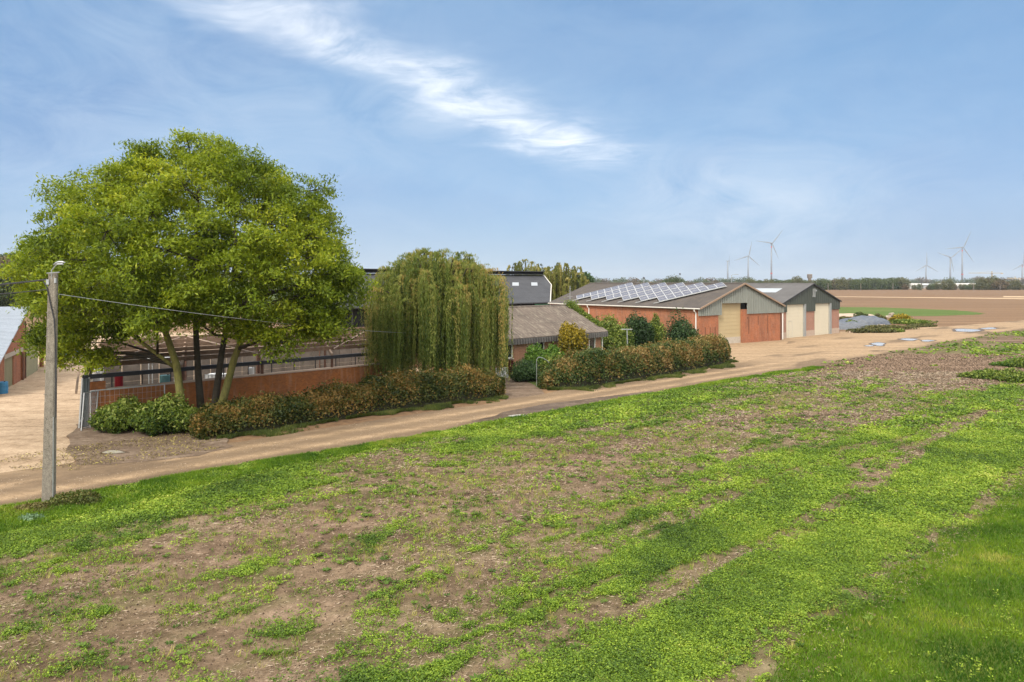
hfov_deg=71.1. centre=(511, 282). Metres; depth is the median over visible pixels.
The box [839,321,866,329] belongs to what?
tarpaulin heap
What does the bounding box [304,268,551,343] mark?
livestock barn
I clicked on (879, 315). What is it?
weed clump
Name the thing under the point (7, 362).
door
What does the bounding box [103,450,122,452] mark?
puddle
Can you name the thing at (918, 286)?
field edge tree
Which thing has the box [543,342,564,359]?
sumac shrub
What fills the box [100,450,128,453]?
wet mud
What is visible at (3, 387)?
blue bin
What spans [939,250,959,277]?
wind turbine
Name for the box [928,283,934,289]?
field edge tree
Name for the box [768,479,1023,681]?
lawn grass
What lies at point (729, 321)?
roller door
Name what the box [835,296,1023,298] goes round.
track
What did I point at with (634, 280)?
horizon tree
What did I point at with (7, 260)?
hill tree
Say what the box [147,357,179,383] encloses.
post
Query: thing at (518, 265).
distant willow
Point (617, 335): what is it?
green shrub
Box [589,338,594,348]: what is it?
window
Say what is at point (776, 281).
field edge tree
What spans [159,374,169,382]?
blue drum
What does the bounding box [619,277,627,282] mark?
horizon tree
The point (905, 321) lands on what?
weed clump
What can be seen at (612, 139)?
sky
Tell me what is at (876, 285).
field edge tree
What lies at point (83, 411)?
fence
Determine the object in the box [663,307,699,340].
round bush
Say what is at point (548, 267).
distant willow
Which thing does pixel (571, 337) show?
golden bush
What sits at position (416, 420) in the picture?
road pebbles
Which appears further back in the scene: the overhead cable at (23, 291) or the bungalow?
the bungalow
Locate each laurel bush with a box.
[86,394,144,433]
[123,389,198,435]
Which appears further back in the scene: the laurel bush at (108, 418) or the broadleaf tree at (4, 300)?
the broadleaf tree at (4, 300)
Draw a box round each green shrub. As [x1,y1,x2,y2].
[539,352,561,381]
[596,313,621,349]
[604,320,635,349]
[649,313,666,342]
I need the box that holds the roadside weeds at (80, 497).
[43,488,101,505]
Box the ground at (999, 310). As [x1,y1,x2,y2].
[25,285,1023,461]
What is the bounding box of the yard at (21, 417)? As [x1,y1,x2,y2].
[0,333,433,472]
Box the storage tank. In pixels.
[204,373,225,378]
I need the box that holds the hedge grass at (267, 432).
[204,395,508,439]
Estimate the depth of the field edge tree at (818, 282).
778.48 m
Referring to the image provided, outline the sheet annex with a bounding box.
[26,342,43,376]
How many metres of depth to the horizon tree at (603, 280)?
1516.74 m
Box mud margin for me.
[473,391,651,422]
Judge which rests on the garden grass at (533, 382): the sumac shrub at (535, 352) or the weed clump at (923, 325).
the sumac shrub at (535, 352)
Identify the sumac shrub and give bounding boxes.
[523,342,548,367]
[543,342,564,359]
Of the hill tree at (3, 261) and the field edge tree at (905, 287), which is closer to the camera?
the hill tree at (3, 261)
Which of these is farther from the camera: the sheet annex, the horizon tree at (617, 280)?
the horizon tree at (617, 280)
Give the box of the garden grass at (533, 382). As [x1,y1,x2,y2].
[495,372,549,388]
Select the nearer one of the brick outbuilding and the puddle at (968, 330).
the brick outbuilding
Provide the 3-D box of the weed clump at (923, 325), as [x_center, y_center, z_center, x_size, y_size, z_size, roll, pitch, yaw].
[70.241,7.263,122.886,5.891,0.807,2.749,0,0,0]
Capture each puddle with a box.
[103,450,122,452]
[955,329,979,331]
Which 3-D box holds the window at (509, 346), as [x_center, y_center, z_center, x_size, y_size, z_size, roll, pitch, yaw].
[-0.491,5.925,61.561,0.200,1.350,1.660,0,0,45]
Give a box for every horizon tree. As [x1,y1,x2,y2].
[592,277,601,282]
[600,278,610,282]
[610,278,621,282]
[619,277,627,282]
[626,277,641,282]
[723,277,736,282]
[735,276,750,282]
[915,277,926,282]
[929,279,940,282]
[960,278,972,282]
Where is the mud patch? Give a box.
[66,424,232,464]
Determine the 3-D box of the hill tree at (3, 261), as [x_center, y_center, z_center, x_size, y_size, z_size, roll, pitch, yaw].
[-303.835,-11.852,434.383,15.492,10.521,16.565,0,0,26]
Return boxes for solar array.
[572,282,633,300]
[588,282,649,300]
[601,282,666,301]
[619,282,684,301]
[635,282,704,302]
[655,282,726,302]
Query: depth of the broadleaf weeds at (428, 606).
19.34 m
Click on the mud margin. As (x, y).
(544, 407)
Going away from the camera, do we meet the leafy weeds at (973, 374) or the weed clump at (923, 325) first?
the leafy weeds at (973, 374)
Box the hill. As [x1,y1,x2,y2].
[1,268,323,309]
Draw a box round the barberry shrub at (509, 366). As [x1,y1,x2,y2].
[504,357,514,375]
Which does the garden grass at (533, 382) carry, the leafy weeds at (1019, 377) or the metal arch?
the metal arch
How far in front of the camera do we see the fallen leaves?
31.84 m
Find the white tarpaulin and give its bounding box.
[839,313,873,315]
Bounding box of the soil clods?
[0,353,1023,681]
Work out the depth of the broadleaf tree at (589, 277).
173.42 m
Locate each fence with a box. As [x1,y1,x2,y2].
[81,391,98,430]
[90,384,164,426]
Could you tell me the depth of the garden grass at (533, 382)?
53.97 m
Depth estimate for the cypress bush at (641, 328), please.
77.17 m
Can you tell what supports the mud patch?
on the road
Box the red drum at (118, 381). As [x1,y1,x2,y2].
[114,376,122,386]
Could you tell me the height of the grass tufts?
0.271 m
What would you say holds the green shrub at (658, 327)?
on the garden grass at (533, 382)
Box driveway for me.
[495,373,544,398]
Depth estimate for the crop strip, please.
187.96 m
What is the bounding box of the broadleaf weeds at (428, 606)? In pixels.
[0,414,1020,681]
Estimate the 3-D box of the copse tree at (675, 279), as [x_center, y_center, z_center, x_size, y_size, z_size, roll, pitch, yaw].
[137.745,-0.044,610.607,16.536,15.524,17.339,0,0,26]
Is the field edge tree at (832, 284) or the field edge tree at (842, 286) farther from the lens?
the field edge tree at (832, 284)
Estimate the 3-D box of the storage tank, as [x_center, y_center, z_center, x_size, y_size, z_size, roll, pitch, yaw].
[-20.600,6.840,49.977,1.240,1.120,1.045,0,0,0]
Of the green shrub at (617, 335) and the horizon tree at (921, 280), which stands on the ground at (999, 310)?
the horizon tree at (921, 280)
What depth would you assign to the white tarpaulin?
162.06 m
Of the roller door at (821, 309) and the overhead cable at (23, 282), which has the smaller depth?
the overhead cable at (23, 282)
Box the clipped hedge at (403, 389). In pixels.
[188,363,505,438]
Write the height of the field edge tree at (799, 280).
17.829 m
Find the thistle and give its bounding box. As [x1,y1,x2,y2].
[18,512,44,520]
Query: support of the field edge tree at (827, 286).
on the ground at (999, 310)
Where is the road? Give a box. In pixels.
[0,320,1023,506]
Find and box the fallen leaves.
[1,431,219,469]
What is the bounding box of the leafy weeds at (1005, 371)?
[977,367,1023,380]
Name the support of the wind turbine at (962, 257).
on the ground at (999, 310)
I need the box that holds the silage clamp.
[839,315,890,325]
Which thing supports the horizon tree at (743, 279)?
on the ground at (999, 310)
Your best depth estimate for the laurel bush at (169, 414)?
35.16 m
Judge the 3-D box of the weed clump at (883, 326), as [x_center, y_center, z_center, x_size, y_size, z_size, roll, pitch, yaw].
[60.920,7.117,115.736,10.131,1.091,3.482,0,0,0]
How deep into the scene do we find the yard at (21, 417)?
40.22 m
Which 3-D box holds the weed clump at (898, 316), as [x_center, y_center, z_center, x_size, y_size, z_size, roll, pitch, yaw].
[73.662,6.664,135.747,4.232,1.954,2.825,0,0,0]
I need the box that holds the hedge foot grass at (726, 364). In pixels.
[547,357,738,390]
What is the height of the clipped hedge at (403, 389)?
2.550 m
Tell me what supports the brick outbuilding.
on the ground at (999, 310)
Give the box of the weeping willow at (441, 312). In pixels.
[358,247,513,380]
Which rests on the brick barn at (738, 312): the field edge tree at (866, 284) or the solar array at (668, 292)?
the solar array at (668, 292)
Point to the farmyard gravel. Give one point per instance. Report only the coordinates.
(744, 352)
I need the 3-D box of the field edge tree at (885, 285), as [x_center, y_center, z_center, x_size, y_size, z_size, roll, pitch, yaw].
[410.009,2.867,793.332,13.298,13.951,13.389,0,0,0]
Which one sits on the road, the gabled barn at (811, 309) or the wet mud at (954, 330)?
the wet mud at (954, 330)
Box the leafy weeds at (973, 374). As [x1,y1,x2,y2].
[956,367,1001,379]
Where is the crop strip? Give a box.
[839,307,985,315]
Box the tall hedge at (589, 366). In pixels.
[537,333,731,388]
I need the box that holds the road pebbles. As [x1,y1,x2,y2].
[2,343,929,498]
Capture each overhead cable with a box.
[0,279,45,284]
[1,289,46,293]
[59,294,401,332]
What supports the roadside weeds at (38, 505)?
on the field
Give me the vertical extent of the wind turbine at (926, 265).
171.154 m
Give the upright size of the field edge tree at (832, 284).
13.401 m
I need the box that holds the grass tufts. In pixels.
[0,392,1023,681]
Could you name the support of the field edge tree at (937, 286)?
on the ground at (999, 310)
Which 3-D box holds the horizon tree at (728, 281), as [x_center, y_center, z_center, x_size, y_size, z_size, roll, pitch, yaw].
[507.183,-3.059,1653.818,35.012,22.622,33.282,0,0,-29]
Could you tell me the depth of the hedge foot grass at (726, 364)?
56.00 m
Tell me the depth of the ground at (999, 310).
228.51 m
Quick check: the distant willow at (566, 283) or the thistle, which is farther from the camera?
the distant willow at (566, 283)
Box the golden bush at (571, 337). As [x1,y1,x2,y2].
[557,320,589,352]
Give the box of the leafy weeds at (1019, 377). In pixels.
[996,372,1023,382]
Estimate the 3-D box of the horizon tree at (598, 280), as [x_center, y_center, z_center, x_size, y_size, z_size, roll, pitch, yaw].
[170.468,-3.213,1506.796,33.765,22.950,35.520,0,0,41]
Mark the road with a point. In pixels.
(799, 349)
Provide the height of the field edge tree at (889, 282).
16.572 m
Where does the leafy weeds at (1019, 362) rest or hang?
on the field
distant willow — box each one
[506,258,555,299]
[532,265,571,288]
[545,262,589,300]
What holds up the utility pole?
on the field
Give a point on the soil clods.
(944, 359)
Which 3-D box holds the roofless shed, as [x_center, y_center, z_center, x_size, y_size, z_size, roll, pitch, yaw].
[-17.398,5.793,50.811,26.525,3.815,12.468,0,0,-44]
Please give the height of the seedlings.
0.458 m
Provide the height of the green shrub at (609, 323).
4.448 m
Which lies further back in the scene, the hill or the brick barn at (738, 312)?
the hill
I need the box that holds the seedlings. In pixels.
[0,331,1023,681]
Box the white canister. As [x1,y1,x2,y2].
[249,367,253,373]
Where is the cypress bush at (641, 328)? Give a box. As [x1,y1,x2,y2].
[624,310,656,345]
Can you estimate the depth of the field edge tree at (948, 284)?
768.21 m
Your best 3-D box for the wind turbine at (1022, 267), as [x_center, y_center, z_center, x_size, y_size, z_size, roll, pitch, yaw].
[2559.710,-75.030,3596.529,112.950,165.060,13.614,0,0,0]
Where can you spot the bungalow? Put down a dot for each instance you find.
(535, 324)
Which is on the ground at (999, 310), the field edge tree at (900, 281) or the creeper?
the field edge tree at (900, 281)
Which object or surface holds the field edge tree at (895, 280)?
on the ground at (999, 310)
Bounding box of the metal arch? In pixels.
[536,357,548,385]
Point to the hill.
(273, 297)
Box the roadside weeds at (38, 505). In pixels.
[11,501,53,512]
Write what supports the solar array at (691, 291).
on the brick barn at (738, 312)
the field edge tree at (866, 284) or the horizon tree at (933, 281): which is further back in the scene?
the horizon tree at (933, 281)
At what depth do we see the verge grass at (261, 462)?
27.61 m
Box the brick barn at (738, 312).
[548,282,785,343]
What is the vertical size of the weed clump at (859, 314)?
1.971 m
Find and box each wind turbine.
[734,242,755,277]
[759,231,781,277]
[917,256,937,281]
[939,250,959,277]
[948,232,972,279]
[1013,252,1023,278]
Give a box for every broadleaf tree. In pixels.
[0,267,23,306]
[577,271,594,286]
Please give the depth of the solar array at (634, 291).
99.18 m
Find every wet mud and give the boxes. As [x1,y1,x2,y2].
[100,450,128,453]
[951,328,984,331]
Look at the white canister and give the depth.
47.33 m
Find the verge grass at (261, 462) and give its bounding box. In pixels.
[0,365,824,532]
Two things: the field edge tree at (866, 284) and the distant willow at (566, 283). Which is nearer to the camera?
the distant willow at (566, 283)
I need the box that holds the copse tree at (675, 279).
[665,274,681,282]
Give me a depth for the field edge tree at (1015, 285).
767.35 m
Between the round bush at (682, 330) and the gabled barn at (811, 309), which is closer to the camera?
the round bush at (682, 330)
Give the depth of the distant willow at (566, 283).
147.41 m
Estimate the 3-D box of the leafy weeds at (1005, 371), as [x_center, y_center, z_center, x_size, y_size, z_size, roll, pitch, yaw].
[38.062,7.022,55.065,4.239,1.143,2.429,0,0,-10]
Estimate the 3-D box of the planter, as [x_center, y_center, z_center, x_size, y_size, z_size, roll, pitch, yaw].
[-0.769,7.100,56.582,0.400,0.800,1.050,0,0,45]
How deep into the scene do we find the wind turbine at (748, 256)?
2668.64 m
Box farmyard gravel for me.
[707,327,932,369]
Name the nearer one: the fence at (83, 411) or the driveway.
the fence at (83, 411)
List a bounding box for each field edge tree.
[769,278,781,282]
[791,276,805,282]
[814,278,826,289]
[821,280,833,289]
[830,280,836,289]
[833,277,847,289]
[850,279,863,289]
[859,278,871,289]
[869,277,882,289]
[879,279,888,289]
[884,277,897,289]
[890,277,900,289]
[896,277,910,289]
[901,284,908,289]
[916,284,922,289]
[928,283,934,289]
[934,282,941,289]
[939,279,955,289]
[958,284,964,289]
[974,277,990,289]
[987,275,1000,281]
[988,279,999,289]
[991,277,1008,289]
[1007,279,1022,289]
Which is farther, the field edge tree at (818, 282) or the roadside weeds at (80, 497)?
the field edge tree at (818, 282)
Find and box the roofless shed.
[75,327,387,425]
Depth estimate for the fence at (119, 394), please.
37.67 m
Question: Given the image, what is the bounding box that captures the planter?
[496,369,508,377]
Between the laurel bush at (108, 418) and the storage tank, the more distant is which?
the storage tank
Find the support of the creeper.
attached to the bungalow
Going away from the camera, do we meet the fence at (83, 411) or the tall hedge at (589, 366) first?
the fence at (83, 411)
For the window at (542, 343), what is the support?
in the bungalow
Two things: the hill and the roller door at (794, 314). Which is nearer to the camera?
the roller door at (794, 314)
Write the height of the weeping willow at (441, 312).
10.090 m
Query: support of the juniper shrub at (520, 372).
on the garden grass at (533, 382)
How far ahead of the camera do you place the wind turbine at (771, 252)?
1852.23 m
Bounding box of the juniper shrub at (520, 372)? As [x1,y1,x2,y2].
[510,357,543,381]
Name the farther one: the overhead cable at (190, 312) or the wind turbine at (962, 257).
the wind turbine at (962, 257)
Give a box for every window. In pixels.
[507,345,512,359]
[534,342,543,348]
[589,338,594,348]
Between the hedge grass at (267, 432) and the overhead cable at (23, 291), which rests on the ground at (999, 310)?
the hedge grass at (267, 432)
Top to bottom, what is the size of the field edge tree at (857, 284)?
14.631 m
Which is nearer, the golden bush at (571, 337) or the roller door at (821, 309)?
the golden bush at (571, 337)
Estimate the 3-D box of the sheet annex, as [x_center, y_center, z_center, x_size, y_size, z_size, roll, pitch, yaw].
[-42.785,5.300,59.204,6.314,4.400,8.800,0,0,-25]
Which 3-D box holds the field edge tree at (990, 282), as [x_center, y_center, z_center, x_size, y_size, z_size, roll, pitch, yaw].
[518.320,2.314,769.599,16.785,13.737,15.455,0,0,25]
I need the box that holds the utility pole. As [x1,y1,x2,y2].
[41,261,65,501]
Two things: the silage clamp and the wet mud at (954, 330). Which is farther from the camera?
the silage clamp
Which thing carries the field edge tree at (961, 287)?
on the ground at (999, 310)
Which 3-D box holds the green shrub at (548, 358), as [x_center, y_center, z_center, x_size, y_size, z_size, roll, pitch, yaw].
[3.300,6.366,54.359,2.678,2.360,2.268,0,0,-20]
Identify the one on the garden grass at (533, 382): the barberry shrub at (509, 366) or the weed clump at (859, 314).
the barberry shrub at (509, 366)
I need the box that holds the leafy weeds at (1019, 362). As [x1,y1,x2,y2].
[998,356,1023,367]
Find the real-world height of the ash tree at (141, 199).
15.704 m
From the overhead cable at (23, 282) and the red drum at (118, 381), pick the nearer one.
the overhead cable at (23, 282)
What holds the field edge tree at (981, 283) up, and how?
on the ground at (999, 310)
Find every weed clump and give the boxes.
[845,327,899,332]
[853,312,869,316]
[861,324,919,329]
[875,313,886,319]
[888,313,912,319]
[888,317,936,323]
[906,323,937,326]
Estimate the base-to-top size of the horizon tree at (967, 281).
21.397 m
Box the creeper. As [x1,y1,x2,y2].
[561,297,602,326]
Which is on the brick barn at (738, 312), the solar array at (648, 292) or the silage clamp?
the solar array at (648, 292)
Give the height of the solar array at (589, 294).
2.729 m
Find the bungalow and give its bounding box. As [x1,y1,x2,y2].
[416,304,607,371]
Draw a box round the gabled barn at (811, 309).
[747,283,841,338]
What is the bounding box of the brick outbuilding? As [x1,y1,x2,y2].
[0,307,29,386]
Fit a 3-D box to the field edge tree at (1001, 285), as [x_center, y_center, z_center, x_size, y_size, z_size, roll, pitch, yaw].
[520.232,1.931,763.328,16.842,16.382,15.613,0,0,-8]
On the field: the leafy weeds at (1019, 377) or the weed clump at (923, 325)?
the leafy weeds at (1019, 377)
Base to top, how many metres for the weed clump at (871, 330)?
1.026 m
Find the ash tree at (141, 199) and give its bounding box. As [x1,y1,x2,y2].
[0,126,383,408]
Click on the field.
(236, 663)
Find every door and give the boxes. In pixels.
[4,356,11,386]
[718,303,740,343]
[786,304,802,337]
[815,303,828,334]
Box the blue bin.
[0,381,7,393]
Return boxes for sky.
[0,0,1023,282]
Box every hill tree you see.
[0,255,13,267]
[0,258,17,266]
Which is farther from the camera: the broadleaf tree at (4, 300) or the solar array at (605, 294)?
the broadleaf tree at (4, 300)
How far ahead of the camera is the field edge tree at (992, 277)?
782.38 m
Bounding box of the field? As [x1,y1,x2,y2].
[0,329,1023,681]
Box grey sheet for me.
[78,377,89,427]

